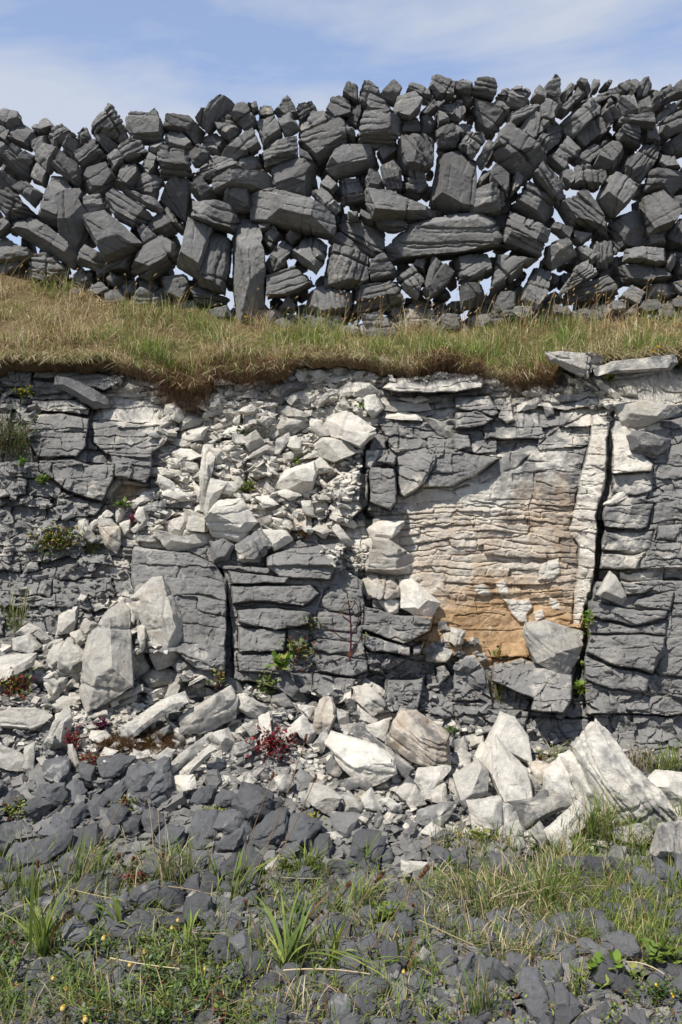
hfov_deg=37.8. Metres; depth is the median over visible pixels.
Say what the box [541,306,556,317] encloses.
wall stone
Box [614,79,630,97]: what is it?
wall stone
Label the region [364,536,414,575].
rubble stone
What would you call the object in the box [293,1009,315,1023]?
dark rock
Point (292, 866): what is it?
dark rock
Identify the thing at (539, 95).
wall stone
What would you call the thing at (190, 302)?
wall stone
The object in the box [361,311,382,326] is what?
wall stone
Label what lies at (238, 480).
rubble stone
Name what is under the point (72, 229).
wall stone
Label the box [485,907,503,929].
dark rock
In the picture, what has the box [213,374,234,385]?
rubble stone
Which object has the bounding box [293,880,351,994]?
seed stalk
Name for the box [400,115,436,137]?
wall stone
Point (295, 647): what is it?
leafy herb
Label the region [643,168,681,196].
wall stone
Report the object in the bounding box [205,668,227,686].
leafy herb
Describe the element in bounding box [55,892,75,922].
dark rock
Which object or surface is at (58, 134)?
wall stone
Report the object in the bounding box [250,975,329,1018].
grass tuft
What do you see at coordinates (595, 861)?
dark rock
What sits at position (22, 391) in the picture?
leafy herb
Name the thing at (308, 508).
rubble stone
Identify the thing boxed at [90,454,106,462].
rubble stone
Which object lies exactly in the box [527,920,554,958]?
dark rock
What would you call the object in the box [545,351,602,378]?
rubble stone
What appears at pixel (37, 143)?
wall stone
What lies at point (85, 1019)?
flower bud
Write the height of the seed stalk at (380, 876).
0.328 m
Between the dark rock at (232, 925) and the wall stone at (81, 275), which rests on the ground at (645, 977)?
the dark rock at (232, 925)
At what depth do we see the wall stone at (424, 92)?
7.26 m
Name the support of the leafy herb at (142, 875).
on the ground at (645, 977)
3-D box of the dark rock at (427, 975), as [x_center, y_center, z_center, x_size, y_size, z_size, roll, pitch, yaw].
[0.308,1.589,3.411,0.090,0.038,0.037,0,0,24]
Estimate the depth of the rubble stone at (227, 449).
6.06 m
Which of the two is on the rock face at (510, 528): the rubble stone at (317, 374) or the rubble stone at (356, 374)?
the rubble stone at (317, 374)
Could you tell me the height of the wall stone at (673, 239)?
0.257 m
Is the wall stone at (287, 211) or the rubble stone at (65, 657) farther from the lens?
the wall stone at (287, 211)
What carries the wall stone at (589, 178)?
on the wall stone at (581, 210)
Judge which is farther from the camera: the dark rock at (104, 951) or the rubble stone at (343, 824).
the rubble stone at (343, 824)
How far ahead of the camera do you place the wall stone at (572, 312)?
7.20 m
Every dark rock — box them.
[0,779,5,790]
[0,789,24,815]
[0,824,14,856]
[0,857,13,872]
[0,871,18,885]
[1,819,31,835]
[5,839,32,870]
[16,882,38,902]
[19,795,52,821]
[22,866,37,883]
[23,829,73,865]
[30,860,57,873]
[35,876,57,893]
[36,782,67,806]
[36,895,54,914]
[37,813,70,835]
[42,756,70,782]
[54,945,76,963]
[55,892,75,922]
[58,851,84,882]
[59,884,77,894]
[59,918,99,948]
[60,801,88,828]
[63,777,87,803]
[65,822,102,852]
[73,894,99,924]
[76,869,104,898]
[77,761,95,783]
[77,949,94,962]
[78,1011,94,1023]
[80,852,100,869]
[86,794,107,819]
[93,905,131,939]
[94,937,117,958]
[94,958,117,972]
[95,874,121,894]
[96,753,135,778]
[100,825,119,840]
[102,777,126,802]
[102,892,130,912]
[107,803,129,823]
[110,928,143,950]
[112,965,127,985]
[120,951,138,972]
[121,814,141,836]
[122,788,151,813]
[123,972,138,987]
[124,760,153,791]
[128,879,160,908]
[129,909,156,936]
[140,853,162,880]
[141,807,164,832]
[142,964,159,978]
[147,756,172,798]
[152,792,167,807]
[152,824,185,854]
[152,1012,171,1023]
[156,881,184,910]
[159,914,184,932]
[165,853,188,883]
[170,1009,194,1023]
[171,970,188,986]
[173,985,193,1009]
[180,873,200,895]
[182,891,212,923]
[183,921,215,948]
[184,826,208,849]
[187,848,212,871]
[189,998,204,1017]
[190,785,216,805]
[190,809,218,839]
[190,982,201,997]
[192,965,219,986]
[195,1007,222,1023]
[197,910,221,925]
[198,870,220,895]
[206,934,238,965]
[206,984,221,1007]
[209,853,227,880]
[212,895,231,913]
[213,789,236,809]
[213,809,252,839]
[213,912,242,936]
[214,826,244,852]
[218,961,246,987]
[222,986,245,1006]
[225,852,246,879]
[228,929,250,959]
[229,895,247,913]
[231,781,283,823]
[238,949,267,982]
[239,840,263,870]
[244,866,261,886]
[248,807,288,845]
[249,1009,266,1023]
[250,922,264,940]
[250,992,276,1012]
[255,842,275,850]
[255,970,281,994]
[263,921,282,936]
[266,1011,287,1023]
[275,986,301,1019]
[279,961,300,982]
[280,839,302,858]
[285,812,322,847]
[285,912,302,925]
[286,976,313,996]
[287,856,309,870]
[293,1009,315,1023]
[294,865,315,883]
[301,925,315,935]
[303,992,330,1020]
[312,833,333,858]
[312,912,332,932]
[312,973,337,996]
[321,1017,332,1023]
[323,939,342,953]
[327,859,348,878]
[327,992,352,1023]
[329,914,350,940]
[334,965,363,998]
[336,885,350,905]
[337,938,365,969]
[340,857,360,869]
[340,1011,368,1023]
[345,869,366,888]
[349,828,381,860]
[350,992,376,1019]
[354,889,368,905]
[357,931,381,959]
[358,835,385,873]
[359,905,386,926]
[360,877,375,892]
[361,975,388,1001]
[364,959,381,977]
[370,1015,397,1023]
[372,892,386,903]
[373,921,398,940]
[377,998,397,1018]
[380,847,393,863]
[380,939,408,974]
[384,893,404,913]
[394,911,415,937]
[394,999,416,1023]
[398,936,424,953]
[405,899,420,920]
[406,971,430,994]
[407,993,427,1002]
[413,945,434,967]
[414,889,430,903]
[414,913,440,931]
[414,1011,430,1023]
[419,898,442,914]
[421,970,443,978]
[429,845,449,867]
[434,944,456,967]
[440,902,455,913]
[440,914,464,932]
[444,964,460,979]
[448,1020,460,1023]
[450,846,467,867]
[457,951,475,972]
[460,972,480,988]
[463,916,490,943]
[471,856,487,873]
[472,880,488,901]
[472,1019,482,1023]
[474,955,496,981]
[475,992,490,1009]
[477,1008,495,1023]
[481,866,493,882]
[481,930,501,957]
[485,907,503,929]
[489,851,519,878]
[489,958,514,988]
[491,999,512,1019]
[493,1018,512,1023]
[496,921,527,950]
[500,905,525,923]
[504,951,533,974]
[514,1009,527,1023]
[515,967,550,1005]
[516,863,532,883]
[521,997,553,1023]
[525,912,543,924]
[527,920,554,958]
[530,861,543,875]
[535,960,562,980]
[538,1015,551,1023]
[543,903,559,914]
[545,858,564,875]
[546,981,580,1010]
[548,911,581,940]
[548,940,577,962]
[553,1003,581,1023]
[558,891,580,909]
[562,855,584,872]
[572,906,604,936]
[574,1015,591,1023]
[577,870,591,893]
[577,937,608,958]
[582,988,606,1004]
[585,855,606,883]
[586,1001,611,1020]
[590,954,619,989]
[592,912,617,942]
[598,890,611,902]
[599,902,635,930]
[599,1008,612,1023]
[600,929,643,960]
[608,856,632,879]
[610,882,634,900]
[611,973,645,996]
[611,1015,632,1023]
[628,1006,650,1023]
[631,865,658,894]
[634,897,656,917]
[642,946,672,970]
[647,969,665,995]
[650,1017,672,1023]
[653,856,679,888]
[653,885,673,900]
[656,908,672,929]
[656,992,681,1010]
[660,899,679,910]
[661,926,681,951]
[661,963,681,976]
[668,1001,681,1021]
[671,974,681,996]
[673,851,681,883]
[673,909,681,930]
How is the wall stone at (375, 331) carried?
on the grass bank
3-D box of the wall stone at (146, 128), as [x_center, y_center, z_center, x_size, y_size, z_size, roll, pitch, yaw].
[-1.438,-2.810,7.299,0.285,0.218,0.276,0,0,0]
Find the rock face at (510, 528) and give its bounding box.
[0,356,681,841]
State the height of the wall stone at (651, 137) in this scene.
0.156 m
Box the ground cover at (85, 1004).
[0,918,681,1023]
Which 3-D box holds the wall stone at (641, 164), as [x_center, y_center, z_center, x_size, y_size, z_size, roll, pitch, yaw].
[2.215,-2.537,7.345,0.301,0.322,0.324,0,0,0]
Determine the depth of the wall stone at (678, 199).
7.24 m
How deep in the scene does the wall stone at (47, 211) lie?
7.19 m
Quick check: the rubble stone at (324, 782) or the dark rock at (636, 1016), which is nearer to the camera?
the dark rock at (636, 1016)
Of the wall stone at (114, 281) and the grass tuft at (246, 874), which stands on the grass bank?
the wall stone at (114, 281)
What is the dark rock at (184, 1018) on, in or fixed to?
on the ground at (645, 977)
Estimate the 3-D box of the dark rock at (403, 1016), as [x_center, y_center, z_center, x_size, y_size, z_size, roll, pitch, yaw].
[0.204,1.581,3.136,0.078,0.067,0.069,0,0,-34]
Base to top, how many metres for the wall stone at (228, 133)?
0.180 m
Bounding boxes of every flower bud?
[60,1004,64,1020]
[83,1015,87,1023]
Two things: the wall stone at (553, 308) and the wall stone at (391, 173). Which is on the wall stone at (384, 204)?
the wall stone at (391, 173)
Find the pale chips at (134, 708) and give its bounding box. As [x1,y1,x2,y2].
[0,358,681,862]
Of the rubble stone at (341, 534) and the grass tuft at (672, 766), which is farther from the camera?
the rubble stone at (341, 534)
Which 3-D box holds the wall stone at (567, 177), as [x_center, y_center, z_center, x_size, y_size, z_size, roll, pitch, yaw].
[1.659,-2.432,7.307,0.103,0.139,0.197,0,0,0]
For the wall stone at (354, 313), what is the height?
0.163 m
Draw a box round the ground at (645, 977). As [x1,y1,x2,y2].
[5,742,662,1023]
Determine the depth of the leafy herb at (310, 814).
4.57 m
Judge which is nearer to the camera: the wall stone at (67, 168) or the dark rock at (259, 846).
the dark rock at (259, 846)
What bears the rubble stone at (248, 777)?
on the rock face at (510, 528)
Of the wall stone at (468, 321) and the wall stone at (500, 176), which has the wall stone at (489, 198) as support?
the wall stone at (500, 176)
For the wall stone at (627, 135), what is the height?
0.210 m
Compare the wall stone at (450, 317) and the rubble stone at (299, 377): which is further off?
the wall stone at (450, 317)
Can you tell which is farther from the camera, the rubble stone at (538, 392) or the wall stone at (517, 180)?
the wall stone at (517, 180)
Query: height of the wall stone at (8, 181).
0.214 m
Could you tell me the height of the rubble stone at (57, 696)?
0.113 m
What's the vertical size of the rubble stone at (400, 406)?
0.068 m
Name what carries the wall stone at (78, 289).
on the grass bank
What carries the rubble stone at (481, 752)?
on the rock face at (510, 528)
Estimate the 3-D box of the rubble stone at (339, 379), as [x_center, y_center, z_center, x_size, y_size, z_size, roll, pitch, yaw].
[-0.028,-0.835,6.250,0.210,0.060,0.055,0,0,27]
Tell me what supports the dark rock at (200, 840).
on the grey chips at (404, 847)
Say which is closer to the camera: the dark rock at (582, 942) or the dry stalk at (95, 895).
the dark rock at (582, 942)
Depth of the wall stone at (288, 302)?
7.24 m
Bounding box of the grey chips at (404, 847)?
[0,371,681,1023]
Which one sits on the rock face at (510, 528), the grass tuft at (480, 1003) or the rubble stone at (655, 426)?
the rubble stone at (655, 426)
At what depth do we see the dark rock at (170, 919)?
3.73 m
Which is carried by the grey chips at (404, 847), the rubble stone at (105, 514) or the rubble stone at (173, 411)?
the rubble stone at (105, 514)
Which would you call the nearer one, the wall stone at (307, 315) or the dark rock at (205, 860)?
the dark rock at (205, 860)
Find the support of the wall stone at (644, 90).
on the wall stone at (644, 105)
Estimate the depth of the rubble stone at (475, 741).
5.36 m
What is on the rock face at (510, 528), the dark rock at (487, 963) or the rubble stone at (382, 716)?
the rubble stone at (382, 716)
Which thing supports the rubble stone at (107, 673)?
on the rock face at (510, 528)
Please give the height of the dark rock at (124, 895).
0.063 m
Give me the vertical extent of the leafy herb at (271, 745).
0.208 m
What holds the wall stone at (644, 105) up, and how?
on the wall stone at (646, 121)
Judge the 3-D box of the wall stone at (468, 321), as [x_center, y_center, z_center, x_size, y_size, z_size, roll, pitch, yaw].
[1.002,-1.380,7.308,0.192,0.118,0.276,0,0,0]
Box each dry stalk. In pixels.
[70,888,122,900]
[110,957,179,968]
[133,885,216,895]
[148,801,153,850]
[158,811,160,854]
[164,811,166,855]
[272,876,318,878]
[283,968,369,974]
[419,920,473,945]
[490,872,569,898]
[500,839,503,875]
[503,885,605,897]
[626,961,663,973]
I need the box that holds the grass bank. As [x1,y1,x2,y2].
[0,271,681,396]
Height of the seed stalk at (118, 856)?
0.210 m
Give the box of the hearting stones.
[0,79,681,323]
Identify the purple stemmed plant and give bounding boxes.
[330,584,366,660]
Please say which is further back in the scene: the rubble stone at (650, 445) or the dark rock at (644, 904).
the rubble stone at (650, 445)
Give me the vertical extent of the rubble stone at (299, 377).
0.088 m
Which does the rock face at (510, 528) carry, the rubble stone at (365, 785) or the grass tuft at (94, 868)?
the rubble stone at (365, 785)
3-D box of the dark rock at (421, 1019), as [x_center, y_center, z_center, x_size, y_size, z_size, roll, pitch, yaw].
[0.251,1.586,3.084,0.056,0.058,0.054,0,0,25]
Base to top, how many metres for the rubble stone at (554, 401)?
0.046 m
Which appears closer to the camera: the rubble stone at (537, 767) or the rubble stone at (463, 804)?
the rubble stone at (463, 804)
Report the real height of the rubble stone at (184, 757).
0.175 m
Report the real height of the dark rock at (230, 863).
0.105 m
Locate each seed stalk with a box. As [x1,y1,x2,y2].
[34,859,39,887]
[57,795,126,931]
[108,851,120,895]
[120,856,135,892]
[233,771,274,897]
[243,734,307,896]
[243,898,263,954]
[257,774,316,893]
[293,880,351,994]
[345,871,385,937]
[371,863,428,949]
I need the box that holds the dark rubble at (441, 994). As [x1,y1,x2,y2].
[0,857,655,1023]
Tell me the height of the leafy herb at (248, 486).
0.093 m
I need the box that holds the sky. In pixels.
[0,0,681,323]
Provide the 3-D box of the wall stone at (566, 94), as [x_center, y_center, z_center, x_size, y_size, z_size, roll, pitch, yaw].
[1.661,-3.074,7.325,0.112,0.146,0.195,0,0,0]
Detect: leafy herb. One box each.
[0,667,37,698]
[1,795,32,822]
[10,385,36,396]
[15,454,27,465]
[19,522,85,557]
[27,473,50,485]
[63,723,85,749]
[78,750,107,764]
[93,716,109,729]
[111,497,129,508]
[111,793,155,812]
[114,869,152,885]
[128,510,134,524]
[201,802,225,810]
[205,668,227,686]
[212,1006,227,1022]
[229,425,244,435]
[238,478,257,493]
[245,724,303,763]
[256,669,278,701]
[263,650,292,669]
[275,855,293,873]
[279,630,315,670]
[281,903,307,914]
[297,530,311,538]
[299,614,324,630]
[306,811,326,823]
[368,900,414,924]
[443,725,457,734]
[458,826,496,839]
[492,644,502,658]
[536,750,545,760]
[570,949,637,985]
[572,678,588,694]
[577,658,583,667]
[580,609,594,634]
[604,374,615,381]
[622,974,681,1009]
[638,935,681,976]
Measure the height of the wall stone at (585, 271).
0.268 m
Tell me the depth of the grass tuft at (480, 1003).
3.16 m
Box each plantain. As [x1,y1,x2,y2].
[0,858,90,958]
[90,893,129,925]
[158,909,222,951]
[204,845,220,875]
[256,888,396,985]
[305,914,355,966]
[345,833,389,867]
[379,927,419,970]
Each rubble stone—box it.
[0,653,36,681]
[0,707,52,729]
[0,744,24,771]
[3,736,14,746]
[12,634,42,653]
[15,623,40,635]
[23,742,35,771]
[33,629,53,643]
[34,660,47,669]
[36,756,49,766]
[43,676,68,696]
[43,735,55,748]
[46,637,83,676]
[46,668,65,678]
[47,639,62,647]
[48,705,72,749]
[50,693,59,703]
[51,696,80,712]
[54,376,109,408]
[55,606,78,635]
[64,669,81,691]
[67,744,79,769]
[70,629,85,645]
[77,594,86,602]
[78,518,95,539]
[79,599,133,712]
[79,613,97,634]
[87,709,107,718]
[88,730,111,742]
[89,510,112,527]
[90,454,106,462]
[93,684,143,709]
[97,525,120,553]
[98,517,117,526]
[100,747,117,755]
[109,398,114,405]
[114,380,145,394]
[115,508,125,523]
[117,691,189,738]
[119,520,130,534]
[119,693,137,705]
[126,602,134,623]
[130,576,182,670]
[130,621,149,680]
[131,379,157,388]
[131,491,152,508]
[133,749,151,762]
[134,507,148,523]
[137,625,146,651]
[137,683,168,698]
[138,667,175,688]
[141,500,166,511]
[144,431,174,441]
[151,467,177,478]
[151,725,170,740]
[153,395,169,403]
[153,529,213,550]
[156,474,175,490]
[156,747,175,760]
[160,488,195,501]
[164,403,185,422]
[164,509,174,519]
[164,515,187,535]
[164,681,181,697]
[164,715,178,733]
[166,456,193,468]
[166,709,182,721]
[167,437,190,447]
[168,468,182,475]
[168,668,185,690]
[171,448,201,459]
[171,733,208,772]
[173,733,184,742]
[173,774,196,794]
[176,744,216,774]
[179,411,204,430]
[179,685,238,734]
[180,426,208,441]
[182,529,202,535]
[183,508,204,516]
[184,683,215,696]
[185,460,198,473]
[186,515,208,531]
[189,785,204,794]
[191,395,207,411]
[192,468,199,478]
[193,481,199,502]
[199,444,214,512]
[202,408,225,417]
[203,478,227,514]
[204,498,257,542]
[204,769,221,785]
[205,727,235,751]
[206,762,225,769]
[208,397,221,405]
[208,448,226,464]
[209,422,229,430]
[209,538,234,564]
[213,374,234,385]
[213,392,226,397]
[219,481,241,495]
[222,408,242,418]
[222,425,244,437]
[222,445,239,453]
[222,676,243,693]
[227,415,240,424]
[229,737,256,757]
[232,433,245,444]
[233,475,242,487]
[235,528,271,562]
[237,693,270,718]
[238,404,259,415]
[241,388,260,397]
[241,720,258,736]
[242,493,252,500]
[243,430,265,451]
[243,771,255,783]
[247,444,275,459]
[255,495,278,508]
[256,515,272,526]
[257,415,275,427]
[257,529,292,550]
[258,712,271,746]
[258,774,270,781]
[259,381,279,392]
[260,745,284,758]
[263,402,278,409]
[263,482,274,492]
[264,854,279,869]
[266,463,278,474]
[267,381,307,404]
[268,672,307,702]
[270,692,294,708]
[270,707,294,721]
[272,517,294,530]
[274,418,308,433]
[274,431,289,454]
[274,773,293,792]
[275,461,316,494]
[276,404,309,417]
[276,489,300,500]
[281,500,294,506]
[282,451,298,461]
[283,727,295,739]
[286,392,298,406]
[287,435,301,450]
[287,672,310,696]
[288,376,296,382]
[289,757,303,769]
[291,714,316,747]
[295,369,305,381]
[295,768,313,788]
[297,704,314,720]
[299,449,319,459]
[300,792,310,808]
[301,500,316,517]
[306,782,341,815]
[307,369,326,379]
[308,417,322,426]
[308,426,330,437]
[308,769,328,780]
[311,437,357,462]
[311,727,327,753]
[312,521,330,536]
[313,390,336,408]
[313,696,336,734]
[314,457,334,474]
[316,779,326,784]
[318,479,326,485]
[322,831,346,841]
[323,411,375,448]
[324,730,396,786]
[326,755,343,777]
[329,811,359,838]
[330,376,349,382]
[330,518,356,528]
[332,367,343,374]
[332,523,351,546]
[334,722,368,739]
[335,708,348,724]
[336,397,350,412]
[337,382,379,397]
[342,777,358,789]
[342,790,363,812]
[345,695,355,709]
[352,371,369,379]
[352,401,363,417]
[352,683,384,715]
[354,704,377,723]
[359,780,371,791]
[359,787,383,812]
[360,392,383,418]
[362,573,399,599]
[362,731,414,778]
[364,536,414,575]
[365,450,378,468]
[365,717,390,742]
[366,520,404,538]
[367,679,384,698]
[374,809,382,827]
[375,712,393,719]
[378,598,399,613]
[380,797,399,811]
[382,411,421,420]
[383,402,430,411]
[384,708,450,766]
[392,783,426,808]
[393,775,426,801]
[397,396,428,403]
[398,578,440,616]
[400,860,427,874]
[407,822,417,835]
[414,765,450,790]
[415,801,453,826]
[420,822,442,838]
[421,416,453,437]
[421,789,433,802]
[425,642,451,662]
[431,783,446,802]
[433,829,458,842]
[437,620,449,630]
[443,631,449,642]
[448,627,465,646]
[448,778,456,794]
[450,755,460,766]
[451,748,470,765]
[453,758,488,800]
[454,736,467,751]
[458,795,473,808]
[459,655,479,672]
[465,734,483,747]
[466,796,518,835]
[471,668,485,683]
[471,741,489,763]
[477,376,499,386]
[477,653,487,662]
[478,386,492,394]
[482,833,495,842]
[483,687,490,697]
[484,734,532,802]
[485,711,531,763]
[498,819,524,842]
[510,794,575,828]
[513,837,526,849]
[517,397,541,411]
[522,387,546,397]
[522,619,582,673]
[528,760,548,783]
[529,773,538,786]
[530,821,547,846]
[533,789,548,796]
[542,756,574,797]
[543,407,553,416]
[544,795,593,841]
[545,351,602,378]
[549,397,559,403]
[550,829,572,853]
[558,749,597,805]
[562,373,577,383]
[570,718,676,831]
[582,379,597,390]
[593,354,677,375]
[594,379,621,398]
[596,571,626,604]
[603,491,628,504]
[612,823,652,843]
[615,400,681,427]
[615,497,631,505]
[623,385,637,396]
[626,430,671,459]
[637,423,661,430]
[648,770,681,808]
[649,820,681,864]
[673,806,681,819]
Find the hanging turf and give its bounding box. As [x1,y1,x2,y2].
[0,332,680,416]
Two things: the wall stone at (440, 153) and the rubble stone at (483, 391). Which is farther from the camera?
the wall stone at (440, 153)
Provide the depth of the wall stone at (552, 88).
7.24 m
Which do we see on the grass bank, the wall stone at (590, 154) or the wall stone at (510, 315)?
the wall stone at (510, 315)
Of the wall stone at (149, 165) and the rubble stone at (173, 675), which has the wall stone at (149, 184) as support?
the wall stone at (149, 165)
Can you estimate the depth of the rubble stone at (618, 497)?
5.79 m
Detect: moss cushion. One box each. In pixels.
[77,726,183,755]
[126,720,190,759]
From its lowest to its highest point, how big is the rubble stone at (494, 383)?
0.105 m
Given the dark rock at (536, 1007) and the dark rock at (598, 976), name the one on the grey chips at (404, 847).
the dark rock at (536, 1007)
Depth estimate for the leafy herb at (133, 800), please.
4.60 m
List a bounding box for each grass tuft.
[0,402,50,462]
[0,583,39,636]
[0,670,31,697]
[10,863,45,903]
[59,826,122,887]
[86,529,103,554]
[120,826,216,885]
[230,845,287,899]
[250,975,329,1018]
[281,840,340,871]
[349,862,397,910]
[404,855,496,909]
[445,959,525,1018]
[471,663,514,704]
[489,852,600,911]
[541,950,608,998]
[542,736,572,762]
[552,784,660,849]
[625,741,657,771]
[633,739,681,773]
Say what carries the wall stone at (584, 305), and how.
on the hearting stones
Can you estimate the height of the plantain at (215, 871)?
0.202 m
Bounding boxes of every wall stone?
[0,108,22,130]
[0,125,10,145]
[0,141,8,167]
[0,170,19,194]
[0,187,36,223]
[0,217,11,238]
[0,240,36,265]
[0,261,26,273]
[1,143,35,182]
[7,124,39,151]
[10,217,78,269]
[12,181,43,208]
[25,252,69,283]
[31,118,53,135]
[31,135,50,151]
[31,162,49,187]
[34,143,63,174]
[38,176,73,228]
[48,123,76,148]
[52,150,82,187]
[55,188,88,252]
[62,134,79,159]
[68,287,82,292]
[69,268,94,287]
[73,139,107,171]
[76,127,91,146]
[77,244,107,271]
[81,194,108,212]
[82,161,117,198]
[82,210,143,262]
[87,280,109,295]
[91,103,127,140]
[94,133,117,153]
[96,253,136,280]
[104,289,126,302]
[105,188,152,230]
[106,272,121,288]
[107,138,147,176]
[115,164,141,190]
[118,132,128,143]
[122,189,164,213]
[122,285,134,296]
[125,108,164,145]
[129,287,161,306]
[131,234,179,281]
[134,173,163,199]
[137,223,156,244]
[138,280,158,293]
[141,152,158,174]
[148,141,164,155]
[148,207,183,237]
[157,144,193,181]
[160,175,191,222]
[160,274,190,301]
[163,113,205,146]
[164,131,192,153]
[176,217,215,279]
[179,300,197,308]
[186,143,211,168]
[186,280,195,299]
[187,176,215,200]
[189,285,229,306]
[191,199,240,235]
[192,155,243,184]
[195,94,234,134]
[198,233,231,295]
[202,133,226,155]
[208,305,232,318]
[212,168,272,194]
[214,121,241,141]
[217,114,241,136]
[221,127,261,160]
[223,187,250,214]
[231,102,257,131]
[232,218,265,323]
[237,156,262,170]
[247,101,258,115]
[250,188,336,239]
[256,115,282,150]
[258,105,274,119]
[258,310,270,320]
[259,223,271,234]
[261,136,297,170]
[261,225,283,251]
[264,305,275,321]
[265,240,292,273]
[265,265,314,299]
[271,157,317,196]
[272,309,287,320]
[273,95,298,119]
[274,316,296,328]
[277,112,300,137]
[277,296,296,313]
[286,229,301,245]
[288,314,297,324]
[291,236,327,274]
[296,101,316,126]
[297,314,315,328]
[298,110,327,137]
[298,117,355,166]
[299,148,316,167]
[300,313,307,321]
[304,286,354,316]
[309,317,326,327]
[311,187,340,215]
[319,319,348,332]
[320,175,338,194]
[324,243,369,290]
[325,95,350,120]
[325,144,376,179]
[327,232,370,258]
[327,315,346,328]
[336,219,385,258]
[338,178,364,207]
[342,81,357,106]
[342,324,359,335]
[345,104,360,129]
[347,211,358,223]
[348,304,361,322]
[355,281,404,315]
[357,108,399,150]
[357,323,375,334]
[358,92,390,109]
[358,173,367,191]
[359,80,380,96]
[359,209,373,225]
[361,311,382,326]
[363,327,400,336]
[364,187,432,224]
[365,168,383,188]
[369,253,398,282]
[375,219,406,233]
[375,316,390,327]
[376,143,396,163]
[379,79,401,107]
[380,159,401,191]
[383,213,502,265]
[393,91,422,121]
[395,304,438,330]
[396,264,424,300]
[397,132,434,176]
[399,319,414,331]
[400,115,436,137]
[402,170,427,201]
[405,82,431,105]
[413,258,426,273]
[416,319,428,330]
[419,97,438,118]
[422,256,455,301]
[425,319,438,332]
[428,151,476,215]
[429,74,455,101]
[435,123,457,151]
[436,111,449,128]
[436,150,454,155]
[437,313,461,326]
[439,103,456,123]
[440,313,459,331]
[451,100,465,124]
[452,79,472,95]
[453,254,492,284]
[454,123,472,142]
[456,94,472,109]
[457,131,485,159]
[458,282,485,312]
[461,324,471,330]
[465,314,491,327]
[469,182,505,216]
[470,76,497,102]
[471,98,507,140]
[475,140,494,170]
[476,170,489,188]
[477,295,494,308]
[484,313,504,326]
[488,254,538,297]
[489,163,510,199]
[491,122,546,186]
[491,291,516,314]
[494,100,509,113]
[495,88,529,109]
[500,310,515,324]
[502,211,550,258]
[502,281,521,290]
[506,104,539,125]
[509,172,522,197]
[511,180,556,224]
[512,306,533,324]
[513,85,522,90]
[519,111,544,139]
[520,268,551,313]
[522,88,530,97]
[527,313,550,324]
[530,84,546,104]
[532,161,565,209]
[536,121,562,153]
[539,98,559,134]
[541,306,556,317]
[542,237,576,271]
[544,74,560,102]
[546,136,580,174]
[550,222,573,238]
[553,306,570,318]
[556,86,584,119]
[556,188,609,239]
[557,259,596,297]
[559,97,600,139]
[559,169,575,190]
[560,83,574,104]
[561,275,618,305]
[568,311,587,325]
[570,144,602,166]
[570,163,606,192]
[570,230,592,246]
[571,308,588,312]
[572,300,601,310]
[573,116,611,151]
[574,77,590,99]
[574,245,596,264]
[584,309,603,324]
[585,303,599,309]
[590,79,599,94]
[590,241,613,270]
[593,140,623,173]
[594,88,618,104]
[596,172,638,218]
[596,303,616,318]
[598,80,612,93]
[599,98,619,125]
[603,300,625,315]
[608,210,645,255]
[610,311,629,320]
[612,116,623,131]
[612,264,671,286]
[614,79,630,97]
[614,94,638,117]
[615,121,640,151]
[618,285,644,305]
[619,154,635,172]
[619,299,629,310]
[620,112,654,131]
[622,145,660,185]
[622,246,665,266]
[628,304,644,316]
[629,79,640,94]
[631,183,646,200]
[631,189,681,238]
[634,76,654,101]
[637,96,651,113]
[637,299,661,315]
[642,126,660,146]
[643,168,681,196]
[644,232,665,246]
[644,283,676,303]
[650,303,677,319]
[651,84,674,111]
[654,102,677,126]
[656,155,680,170]
[659,110,681,140]
[660,132,681,159]
[664,254,675,271]
[665,218,681,250]
[666,250,681,259]
[666,296,681,309]
[668,280,681,295]
[670,79,681,102]
[671,309,681,320]
[672,257,681,275]
[673,195,681,214]
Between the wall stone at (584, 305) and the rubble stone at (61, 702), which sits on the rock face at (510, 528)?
the rubble stone at (61, 702)
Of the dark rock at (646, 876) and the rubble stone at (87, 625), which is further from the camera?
the rubble stone at (87, 625)
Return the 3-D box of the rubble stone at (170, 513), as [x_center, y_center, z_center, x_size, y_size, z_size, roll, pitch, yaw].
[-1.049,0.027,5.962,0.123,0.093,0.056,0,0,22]
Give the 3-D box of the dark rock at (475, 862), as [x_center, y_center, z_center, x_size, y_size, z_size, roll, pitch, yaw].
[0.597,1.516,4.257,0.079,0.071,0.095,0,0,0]
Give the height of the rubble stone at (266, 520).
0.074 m
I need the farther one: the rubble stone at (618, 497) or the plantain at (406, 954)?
the rubble stone at (618, 497)
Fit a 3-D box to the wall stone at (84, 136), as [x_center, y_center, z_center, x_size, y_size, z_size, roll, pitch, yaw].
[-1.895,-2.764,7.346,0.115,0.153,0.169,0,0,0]
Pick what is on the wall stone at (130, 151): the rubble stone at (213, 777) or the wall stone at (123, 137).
the wall stone at (123, 137)
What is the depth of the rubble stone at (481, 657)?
5.80 m
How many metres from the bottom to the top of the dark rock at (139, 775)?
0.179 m
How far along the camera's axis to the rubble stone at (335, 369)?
6.24 m
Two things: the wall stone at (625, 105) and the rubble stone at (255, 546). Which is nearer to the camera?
the rubble stone at (255, 546)
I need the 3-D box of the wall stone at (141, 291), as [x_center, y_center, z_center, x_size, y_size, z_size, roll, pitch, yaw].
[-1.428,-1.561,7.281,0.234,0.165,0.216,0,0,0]
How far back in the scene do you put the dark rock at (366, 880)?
4.05 m

